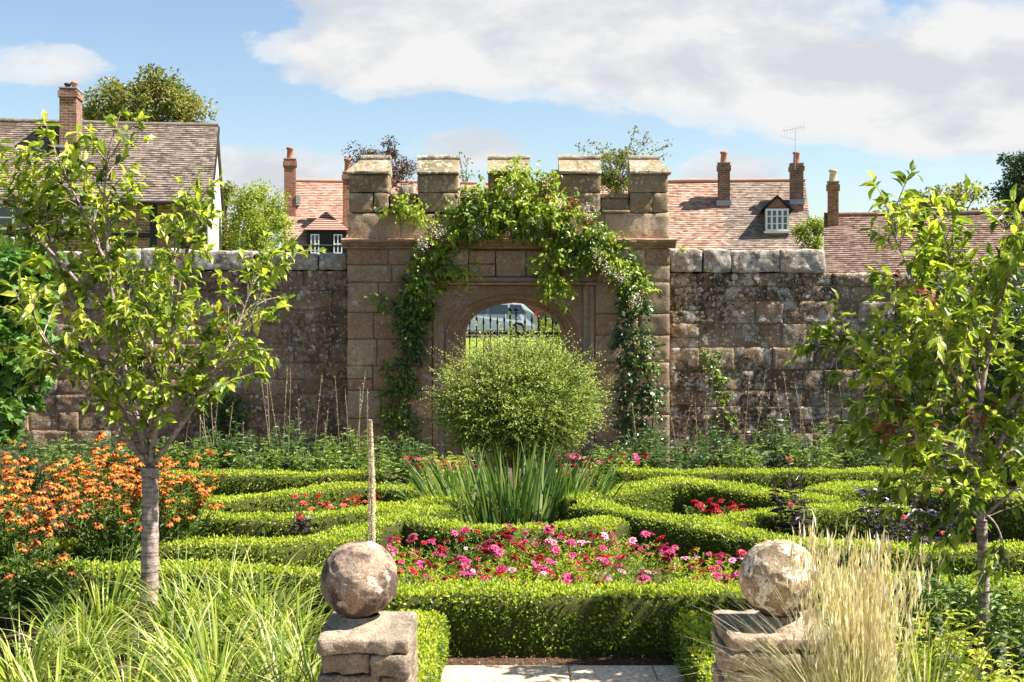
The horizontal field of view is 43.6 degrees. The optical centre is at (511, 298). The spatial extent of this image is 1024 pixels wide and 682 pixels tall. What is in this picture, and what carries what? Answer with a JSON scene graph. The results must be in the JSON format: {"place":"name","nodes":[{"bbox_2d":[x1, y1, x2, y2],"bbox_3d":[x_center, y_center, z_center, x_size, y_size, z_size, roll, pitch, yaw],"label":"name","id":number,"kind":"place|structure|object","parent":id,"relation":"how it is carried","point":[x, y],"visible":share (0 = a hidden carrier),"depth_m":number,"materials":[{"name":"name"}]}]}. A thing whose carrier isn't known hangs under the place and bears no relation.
{"place":"outdoors","nodes":[
{"label":"outdoors","id":0,"kind":"place"},
{"bbox_2d":[466,333,553,337],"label":"road","id":1,"kind":"structure","parent":0,"point":[467,336],"depth_m":56.08,"materials":[{"name":"grey asphalt"}]},
{"bbox_2d":[466,303,537,336],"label":"parked car","id":2,"kind":"object","parent":1,"relation":"on","point":[501,310],"visible":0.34,"depth_m":55.16,"materials":[{"name":"silver metal"}]},
{"bbox_2d":[0,452,1021,681],"bbox_3d":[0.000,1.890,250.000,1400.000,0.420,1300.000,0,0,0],"label":"ground","id":3,"kind":"structure","parent":0,"point":[496,660],"depth_m":7.86,"materials":[{"name":"soil"}]},
{"bbox_2d":[0,432,59,493],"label":"border perennial","id":4,"kind":"object","parent":3,"relation":"on","point":[32,468],"visible":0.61,"depth_m":13.86,"materials":[{"name":"green plant"}]},
{"bbox_2d":[0,440,61,560],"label":"helenium plant","id":5,"kind":"object","parent":3,"relation":"on","point":[5,471],"visible":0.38,"depth_m":9.32,"materials":[{"name":"orange plant"}]},
{"bbox_2d":[0,232,74,449],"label":"fig tree","id":6,"kind":"object","parent":3,"relation":"on","point":[13,412],"visible":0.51,"depth_m":12.71,"materials":[{"name":"green plant"}]},
{"bbox_2d":[0,475,79,564],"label":"helenium plant","id":7,"kind":"object","parent":3,"relation":"on","point":[9,520],"visible":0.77,"depth_m":8.69,"materials":[{"name":"orange plant"}]},
{"bbox_2d":[0,537,90,630],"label":"helenium plant","id":8,"kind":"object","parent":3,"relation":"on","point":[14,595],"visible":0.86,"depth_m":8.15,"materials":[{"name":"green plant"}]},
{"bbox_2d":[0,592,125,681],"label":"daylily clump","id":9,"kind":"object","parent":3,"relation":"on","point":[40,669],"visible":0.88,"depth_m":6.68,"materials":[{"name":"green plant"}]},
{"bbox_2d":[33,431,109,495],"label":"border perennial","id":10,"kind":"object","parent":3,"relation":"on","point":[66,454],"visible":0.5,"depth_m":13.56,"materials":[{"name":"green plant"}]},
{"bbox_2d":[0,619,148,681],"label":"daylily clump","id":11,"kind":"object","parent":3,"relation":"on","point":[58,669],"visible":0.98,"depth_m":6.06,"materials":[{"name":"green plant"}]},
{"bbox_2d":[24,431,138,541],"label":"helenium plant","id":12,"kind":"object","parent":3,"relation":"on","point":[83,495],"visible":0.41,"depth_m":9.49,"materials":[{"name":"orange plant"}]},
{"bbox_2d":[0,593,176,681],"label":"daylily clump","id":13,"kind":"object","parent":3,"relation":"on","point":[96,638],"visible":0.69,"depth_m":6.87,"materials":[{"name":"green plant"}]},
{"bbox_2d":[0,540,193,658],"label":"daylily clump","id":14,"kind":"object","parent":3,"relation":"on","point":[96,610],"visible":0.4,"depth_m":7.47,"materials":[{"name":"green plant"}]},
{"bbox_2d":[0,82,224,271],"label":"house","id":15,"kind":"structure","parent":3,"relation":"on","point":[182,151],"depth_m":36.04,"materials":[{"name":"tile"}]},
{"bbox_2d":[58,460,175,564],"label":"helenium plant","id":16,"kind":"object","parent":3,"relation":"on","point":[120,530],"visible":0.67,"depth_m":8.85,"materials":[{"name":"orange plant"}]},
{"bbox_2d":[43,607,208,681],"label":"daylily clump","id":17,"kind":"object","parent":3,"relation":"on","point":[140,674],"visible":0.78,"depth_m":6.32,"materials":[{"name":"green plant"}]},
{"bbox_2d":[82,63,220,122],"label":"background tree","id":18,"kind":"object","parent":3,"relation":"on","point":[168,98],"visible":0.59,"depth_m":60.76,"materials":[{"name":"green plant"}]},
{"bbox_2d":[0,105,326,655],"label":"cherry tree","id":19,"kind":"object","parent":3,"relation":"on","point":[118,310],"visible":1,"depth_m":7.45,"materials":[{"name":"green plant"}]},
{"bbox_2d":[0,557,332,629],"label":"box hedge","id":20,"kind":"object","parent":3,"relation":"on","point":[315,575],"visible":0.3,"depth_m":8.31,"materials":[{"name":"green plant"}]},
{"bbox_2d":[113,448,230,541],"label":"helenium plant","id":21,"kind":"object","parent":3,"relation":"on","point":[194,513],"visible":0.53,"depth_m":9.26,"materials":[{"name":"orange plant"}]},
{"bbox_2d":[0,248,347,462],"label":"garden wall","id":22,"kind":"structure","parent":3,"relation":"on","point":[305,338],"depth_m":16.30,"materials":[{"name":"brown stone"}]},
{"bbox_2d":[198,381,253,448],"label":"wall creeper","id":23,"kind":"object","parent":22,"relation":"attached to","point":[226,414],"depth_m":16.17,"materials":[{"name":"green plant"}]},
{"bbox_2d":[84,575,268,681],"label":"daylily clump","id":24,"kind":"object","parent":3,"relation":"on","point":[193,640],"visible":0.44,"depth_m":6.92,"materials":[{"name":"green plant"}]},
{"bbox_2d":[94,539,278,657],"bbox_3d":[-1.951,1.759,7.577,1.165,0.682,1.167,0,0,-23],"label":"daylily clump","id":25,"kind":"object","parent":3,"relation":"on","point":[167,601],"visible":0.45,"depth_m":7.46,"materials":[{"name":"green plant"}]},
{"bbox_2d":[158,436,226,472],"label":"border perennial","id":26,"kind":"object","parent":3,"relation":"on","point":[209,459],"visible":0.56,"depth_m":14.35,"materials":[{"name":"green plant"}]},
{"bbox_2d":[88,602,313,681],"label":"daylily clump","id":27,"kind":"object","parent":3,"relation":"on","point":[221,677],"visible":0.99,"depth_m":5.88,"materials":[{"name":"green plant"}]},
{"bbox_2d":[103,571,321,681],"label":"daylily clump","id":28,"kind":"object","parent":3,"relation":"on","point":[212,652],"visible":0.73,"depth_m":6.44,"materials":[{"name":"green plant"}]},
{"bbox_2d":[134,534,304,654],"bbox_3d":[-1.734,1.763,7.575,1.138,0.674,1.108,0,0,0],"label":"daylily clump","id":29,"kind":"object","parent":3,"relation":"on","point":[230,580],"visible":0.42,"depth_m":7.57,"materials":[{"name":"green plant"}]},
{"bbox_2d":[186,421,261,471],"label":"border perennial","id":30,"kind":"object","parent":3,"relation":"on","point":[226,448],"visible":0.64,"depth_m":14.87,"materials":[{"name":"green plant"}]},
{"bbox_2d":[27,503,457,568],"bbox_3d":[-1.806,1.905,9.582,3.466,0.438,1.192,0,0,-30],"label":"box hedge","id":31,"kind":"object","parent":3,"relation":"on","point":[328,543],"visible":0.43,"depth_m":9.15,"materials":[{"name":"green plant"}]},
{"bbox_2d":[171,533,328,653],"bbox_3d":[-1.453,1.746,7.517,1.180,0.707,1.160,0,0,0],"label":"daylily clump","id":32,"kind":"object","parent":3,"relation":"on","point":[287,599],"visible":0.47,"depth_m":7.51,"materials":[{"name":"green plant"}]},
{"bbox_2d":[221,440,284,471],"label":"border perennial","id":33,"kind":"object","parent":3,"relation":"on","point":[271,464],"visible":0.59,"depth_m":14.17,"materials":[{"name":"green plant"}]},
{"bbox_2d":[175,590,331,680],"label":"daylily clump","id":34,"kind":"object","parent":3,"relation":"on","point":[272,623],"visible":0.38,"depth_m":6.96,"materials":[{"name":"green plant"}]},
{"bbox_2d":[190,614,321,681],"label":"daylily clump","id":35,"kind":"object","parent":3,"relation":"on","point":[282,665],"visible":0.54,"depth_m":6.23,"materials":[{"name":"green plant"}]},
{"bbox_2d":[72,493,460,541],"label":"box hedge","id":36,"kind":"object","parent":3,"relation":"on","point":[268,524],"visible":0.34,"depth_m":10.27,"materials":[{"name":"green plant"}]},
{"bbox_2d":[206,579,332,666],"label":"daylily clump","id":37,"kind":"object","parent":3,"relation":"on","point":[316,631],"visible":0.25,"depth_m":7.12,"materials":[{"name":"green plant"}]},
{"bbox_2d":[159,468,385,499],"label":"box hedge","id":38,"kind":"object","parent":3,"relation":"on","point":[233,481],"visible":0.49,"depth_m":12.68,"materials":[{"name":"green plant"}]},
{"bbox_2d":[223,582,325,681],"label":"daylily clump","id":39,"kind":"object","parent":3,"relation":"on","point":[317,668],"visible":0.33,"depth_m":6.57,"materials":[{"name":"green plant"}]},
{"bbox_2d":[252,422,324,471],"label":"border perennial","id":40,"kind":"object","parent":3,"relation":"on","point":[289,463],"visible":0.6,"depth_m":14.72,"materials":[{"name":"green plant"}]},
{"bbox_2d":[278,439,349,474],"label":"border perennial","id":41,"kind":"object","parent":3,"relation":"on","point":[318,465],"visible":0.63,"depth_m":14.07,"materials":[{"name":"green plant"}]},
{"bbox_2d":[158,480,478,521],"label":"box hedge","id":42,"kind":"object","parent":3,"relation":"on","point":[278,501],"visible":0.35,"depth_m":11.53,"materials":[{"name":"green plant"}]},
{"bbox_2d":[320,425,379,470],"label":"border perennial","id":43,"kind":"object","parent":3,"relation":"on","point":[351,450],"visible":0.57,"depth_m":14.68,"materials":[{"name":"green plant"}]},
{"bbox_2d":[316,541,418,681],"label":"stone pier","id":44,"kind":"structure","parent":3,"relation":"on","point":[362,637],"depth_m":5.70,"materials":[{"name":"beige stone"}]},
{"bbox_2d":[367,419,375,541],"bbox_3d":[-0.876,1.427,8.000,0.060,1.346,0.059,0,0,0],"label":"flower spike","id":45,"kind":"object","parent":3,"relation":"on","point":[372,515],"visible":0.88,"depth_m":8.00,"materials":[{"name":"beige plant"}]},
{"bbox_2d":[342,444,412,483],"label":"border perennial","id":46,"kind":"object","parent":3,"relation":"on","point":[382,467],"visible":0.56,"depth_m":14.01,"materials":[{"name":"green plant"}]},
{"bbox_2d":[283,147,477,253],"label":"house","id":47,"kind":"structure","parent":3,"relation":"on","point":[318,209],"depth_m":65.98,"materials":[{"name":"brown tile"}]},
{"bbox_2d":[376,432,445,484],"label":"border perennial","id":48,"kind":"object","parent":3,"relation":"on","point":[405,449],"visible":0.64,"depth_m":14.56,"materials":[{"name":"green plant"}]},
{"bbox_2d":[386,533,446,584],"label":"pinks plant","id":49,"kind":"object","parent":3,"relation":"on","point":[395,551],"visible":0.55,"depth_m":9.12,"materials":[{"name":"pink plant"}]},
{"bbox_2d":[391,607,450,681],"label":"box hedge","id":50,"kind":"object","parent":3,"relation":"on","point":[432,636],"visible":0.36,"depth_m":7.00,"materials":[{"name":"green plant"}]},
{"bbox_2d":[395,549,469,586],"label":"pinks plant","id":51,"kind":"object","parent":3,"relation":"on","point":[419,563],"visible":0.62,"depth_m":8.75,"materials":[{"name":"pink plant"}]},
{"bbox_2d":[425,526,505,581],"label":"pinks plant","id":52,"kind":"object","parent":3,"relation":"on","point":[485,550],"visible":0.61,"depth_m":9.24,"materials":[{"name":"pink plant"}]},
{"bbox_2d":[401,514,562,574],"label":"box hedge","id":53,"kind":"object","parent":3,"relation":"on","point":[425,528],"visible":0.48,"depth_m":9.86,"materials":[{"name":"green plant"}]},
{"bbox_2d":[461,548,546,583],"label":"pinks plant","id":54,"kind":"object","parent":3,"relation":"on","point":[500,570],"visible":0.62,"depth_m":8.69,"materials":[{"name":"pink plant"}]},
{"bbox_2d":[378,435,631,526],"bbox_3d":[-0.061,1.663,11.516,2.307,0.875,1.243,0,0,0],"label":"iris clump","id":55,"kind":"object","parent":3,"relation":"on","point":[529,499],"visible":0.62,"depth_m":11.31,"materials":[{"name":"green plant"}]},
{"bbox_2d":[341,155,676,465],"bbox_3d":[-0.040,0.164,16.663,4.180,3.980,1.486,0,0,0],"label":"stone gateway","id":56,"kind":"object","parent":3,"relation":"on","point":[380,251],"visible":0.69,"depth_m":16.06,"materials":[{"name":"beige stone"}]},
{"bbox_2d":[363,271,436,462],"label":"climbing plant","id":57,"kind":"object","parent":56,"relation":"attached to","point":[406,391],"visible":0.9,"depth_m":15.93,"materials":[{"name":"green plant"}]},
{"bbox_2d":[468,308,558,451],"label":"iron gate","id":58,"kind":"structure","parent":56,"relation":"attached to","point":[507,333],"depth_m":16.94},
{"bbox_2d":[374,155,661,432],"bbox_3d":[0.079,0.008,15.796,3.586,3.602,0.597,0,0,0],"label":"climbing plant","id":59,"kind":"object","parent":56,"relation":"attached to","point":[560,229],"visible":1,"depth_m":15.85,"materials":[{"name":"green plant"}]},
{"bbox_2d":[607,287,670,459],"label":"climbing rose","id":60,"kind":"object","parent":56,"relation":"attached to","point":[634,362],"visible":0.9,"depth_m":15.91,"materials":[{"name":"green plant"}]},
{"bbox_2d":[401,312,619,495],"bbox_3d":[-0.007,1.118,12.444,2.160,1.977,1.704,0,0,0],"label":"round shrub","id":61,"kind":"object","parent":3,"relation":"on","point":[559,418],"visible":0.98,"depth_m":12.23,"materials":[{"name":"green plant"}]},
{"bbox_2d":[475,528,557,582],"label":"pinks plant","id":62,"kind":"object","parent":3,"relation":"on","point":[509,538],"visible":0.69,"depth_m":9.30,"materials":[{"name":"pink plant"}]},
{"bbox_2d":[528,527,617,583],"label":"pinks plant","id":63,"kind":"object","parent":3,"relation":"on","point":[556,550],"visible":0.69,"depth_m":9.32,"materials":[{"name":"green plant"}]},
{"bbox_2d":[329,577,819,657],"bbox_3d":[0.373,1.904,7.684,2.935,0.427,0.486,0,0,0],"label":"box hedge","id":64,"kind":"object","parent":3,"relation":"on","point":[500,618],"visible":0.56,"depth_m":7.50,"materials":[{"name":"green plant"}]},
{"bbox_2d":[531,543,619,587],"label":"pinks plant","id":65,"kind":"object","parent":3,"relation":"on","point":[551,562],"visible":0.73,"depth_m":8.79,"materials":[{"name":"pink plant"}]},
{"bbox_2d":[554,513,633,571],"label":"box hedge","id":66,"kind":"object","parent":3,"relation":"on","point":[584,527],"visible":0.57,"depth_m":9.91,"materials":[{"name":"green plant"}]},
{"bbox_2d":[578,440,644,485],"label":"border perennial","id":67,"kind":"object","parent":3,"relation":"on","point":[606,455],"visible":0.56,"depth_m":14.33,"materials":[{"name":"green plant"}]},
{"bbox_2d":[593,531,664,585],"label":"pinks plant","id":68,"kind":"object","parent":3,"relation":"on","point":[631,541],"visible":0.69,"depth_m":9.24,"materials":[{"name":"pink plant"}]},
{"bbox_2d":[485,151,811,330],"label":"house","id":69,"kind":"structure","parent":3,"relation":"on","point":[723,211],"depth_m":66.56,"materials":[{"name":"brown tile"}]},
{"bbox_2d":[618,424,678,470],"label":"border perennial","id":70,"kind":"object","parent":3,"relation":"on","point":[645,449],"visible":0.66,"depth_m":14.80,"materials":[{"name":"green plant"}]},
{"bbox_2d":[607,544,697,587],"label":"pinks plant","id":71,"kind":"object","parent":3,"relation":"on","point":[668,552],"visible":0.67,"depth_m":8.81,"materials":[{"name":"green plant"}]},
{"bbox_2d":[644,441,714,471],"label":"border perennial","id":72,"kind":"object","parent":3,"relation":"on","point":[699,458],"visible":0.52,"depth_m":14.15,"materials":[{"name":"green plant"}]},
{"bbox_2d":[557,475,840,521],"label":"box hedge","id":73,"kind":"object","parent":3,"relation":"on","point":[673,495],"visible":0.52,"depth_m":11.72,"materials":[{"name":"green plant"}]},
{"bbox_2d":[658,542,746,584],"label":"pinks plant","id":74,"kind":"object","parent":3,"relation":"on","point":[731,560],"visible":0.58,"depth_m":8.92,"materials":[{"name":"green plant"}]},
{"bbox_2d":[678,421,742,469],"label":"border perennial","id":75,"kind":"object","parent":3,"relation":"on","point":[715,445],"visible":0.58,"depth_m":14.77,"materials":[{"name":"green plant"}]},
{"bbox_2d":[710,437,774,469],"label":"border perennial","id":76,"kind":"object","parent":3,"relation":"on","point":[739,462],"visible":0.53,"depth_m":14.16,"materials":[{"name":"green plant"}]},
{"bbox_2d":[711,539,833,681],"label":"stone pier","id":77,"kind":"structure","parent":3,"relation":"on","point":[772,557],"depth_m":5.71,"materials":[{"name":"beige stone"}]},
{"bbox_2d":[613,465,933,492],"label":"box hedge","id":78,"kind":"object","parent":3,"relation":"on","point":[763,478],"visible":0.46,"depth_m":12.85,"materials":[{"name":"green plant"}]},
{"bbox_2d":[749,414,810,469],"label":"border perennial","id":79,"kind":"object","parent":3,"relation":"on","point":[773,462],"visible":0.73,"depth_m":14.73,"materials":[{"name":"green plant"}]},
{"bbox_2d":[768,457,814,537],"bbox_3d":[2.228,1.685,10.160,0.381,0.831,0.419,0,0,0],"label":"dark dahlia","id":80,"kind":"object","parent":3,"relation":"on","point":[794,521],"visible":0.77,"depth_m":10.19,"materials":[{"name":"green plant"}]},
{"bbox_2d":[568,498,1023,584],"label":"box hedge","id":81,"kind":"object","parent":3,"relation":"on","point":[686,534],"visible":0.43,"depth_m":9.51,"materials":[{"name":"green plant"}]},
{"bbox_2d":[698,500,917,543],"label":"box hedge","id":82,"kind":"object","parent":3,"relation":"on","point":[831,516],"visible":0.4,"depth_m":10.54,"materials":[{"name":"green plant"}]},
{"bbox_2d":[777,435,850,470],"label":"border perennial","id":83,"kind":"object","parent":3,"relation":"on","point":[814,461],"visible":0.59,"depth_m":14.02,"materials":[{"name":"green plant"}]},
{"bbox_2d":[669,248,1023,462],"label":"garden wall","id":84,"kind":"structure","parent":3,"relation":"on","point":[749,313],"depth_m":16.30,"materials":[{"name":"stone"}]},
{"bbox_2d":[698,347,738,452],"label":"wall creeper","id":85,"kind":"object","parent":84,"relation":"attached to","point":[719,378],"depth_m":16.22,"materials":[{"name":"green plant"}]},
{"bbox_2d":[852,486,942,544],"bbox_3d":[2.994,1.766,9.891,0.606,0.668,0.643,0,0,45],"label":"dark dahlia","id":86,"kind":"object","parent":3,"relation":"on","point":[876,524],"visible":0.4,"depth_m":9.87,"materials":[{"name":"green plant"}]},
{"bbox_2d":[783,160,1023,681],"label":"cherry tree","id":87,"kind":"object","parent":3,"relation":"on","point":[928,314],"visible":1,"depth_m":6.95,"materials":[{"name":"green plant"}]},
{"bbox_2d":[801,479,1023,543],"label":"box hedge","id":88,"kind":"object","parent":3,"relation":"on","point":[1010,527],"visible":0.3,"depth_m":11.34,"materials":[{"name":"green plant"}]},
{"bbox_2d":[869,558,959,676],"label":"leafy perennial","id":89,"kind":"object","parent":3,"relation":"on","point":[932,599],"visible":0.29,"depth_m":7.06,"materials":[{"name":"green plant"}]},
{"bbox_2d":[817,615,1023,681],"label":"daylily clump","id":90,"kind":"object","parent":3,"relation":"on","point":[928,668],"visible":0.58,"depth_m":5.68,"materials":[{"name":"green plant"}]},
{"bbox_2d":[817,566,1023,638],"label":"box hedge","id":91,"kind":"object","parent":3,"relation":"on","point":[967,582],"visible":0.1,"depth_m":7.94,"materials":[{"name":"green plant"}]},
{"bbox_2d":[824,169,1023,272],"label":"house","id":92,"kind":"structure","parent":3,"relation":"on","point":[848,248],"depth_m":39.02,"materials":[{"name":"brown tile"}]},
{"bbox_2d":[889,600,1013,681],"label":"leafy perennial","id":93,"kind":"object","parent":3,"relation":"on","point":[974,651],"visible":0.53,"depth_m":6.25,"materials":[{"name":"green plant"}]},
{"bbox_2d":[907,555,1019,656],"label":"leafy perennial","id":94,"kind":"object","parent":3,"relation":"on","point":[962,590],"visible":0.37,"depth_m":7.46,"materials":[{"name":"green plant"}]},
{"bbox_2d":[914,268,1023,448],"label":"evergreen shrub","id":95,"kind":"object","parent":3,"relation":"on","point":[1019,346],"visible":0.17,"depth_m":14.74,"materials":[{"name":"green plant"}]},
{"bbox_2d":[970,579,1023,681],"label":"leafy perennial","id":96,"kind":"object","parent":3,"relation":"on","point":[1012,639],"visible":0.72,"depth_m":6.77,"materials":[{"name":"green plant"}]},
{"bbox_2d":[0,0,1023,249],"label":"sky","id":97,"kind":"structure","parent":0,"point":[878,87],"materials":[{"name":"blue"}]},
{"bbox_2d":[466,338,561,451],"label":"lawn","id":98,"kind":"structure","parent":0,"point":[471,343],"depth_m":45.18,"materials":[{"name":"green plant"}]},
{"bbox_2d":[219,178,295,252],"bbox_3d":[-7.933,-1.003,39.935,2.333,5.624,2.202,0,0,0],"label":"background tree","id":99,"kind":"object","parent":98,"relation":"on","point":[252,221],"visible":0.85,"depth_m":39.67,"materials":[{"name":"green plant"}]},
{"bbox_2d":[342,135,416,192],"bbox_3d":[-4.129,-1.661,40.035,2.429,6.939,2.554,0,0,0],"label":"background tree","id":100,"kind":"object","parent":98,"relation":"on","point":[396,176],"visible":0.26,"depth_m":39.86,"materials":[{"name":"brown plant"}]},
{"bbox_2d":[599,148,632,192],"bbox_3d":[1.938,-0.417,23.986,0.774,4.856,0.829,0,0,32],"label":"background tree","id":101,"kind":"object","parent":98,"relation":"on","point":[609,178],"visible":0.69,"depth_m":23.85,"materials":[{"name":"green plant"}]},
{"bbox_2d":[791,215,823,249],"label":"background tree","id":102,"kind":"object","parent":98,"relation":"on","point":[801,229],"visible":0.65,"depth_m":59.58,"materials":[{"name":"green plant"}]},
{"bbox_2d":[872,180,1009,211],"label":"background tree","id":103,"kind":"object","parent":98,"relation":"on","point":[957,194],"visible":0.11,"depth_m":58.67,"materials":[{"name":"green plant"}]},
{"bbox_2d":[984,151,1023,270],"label":"background tree","id":104,"kind":"object","parent":98,"relation":"on","point":[1017,173],"visible":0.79,"depth_m":33.84,"materials":[{"name":"green plant"}]},
{"bbox_2d":[441,665,685,681],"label":"path","id":105,"kind":"structure","parent":0,"point":[555,673],"depth_m":7.05,"materials":[{"name":"stone"}]},
{"bbox_2d":[667,608,729,681],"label":"box hedge","id":106,"kind":"object","parent":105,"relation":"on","point":[697,626],"visible":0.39,"depth_m":6.96,"materials":[{"name":"green plant"}]},
{"bbox_2d":[691,508,984,681],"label":"feather grass","id":107,"kind":"object","parent":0,"point":[867,639],"depth_m":5.33,"materials":[{"name":"beige plant"}]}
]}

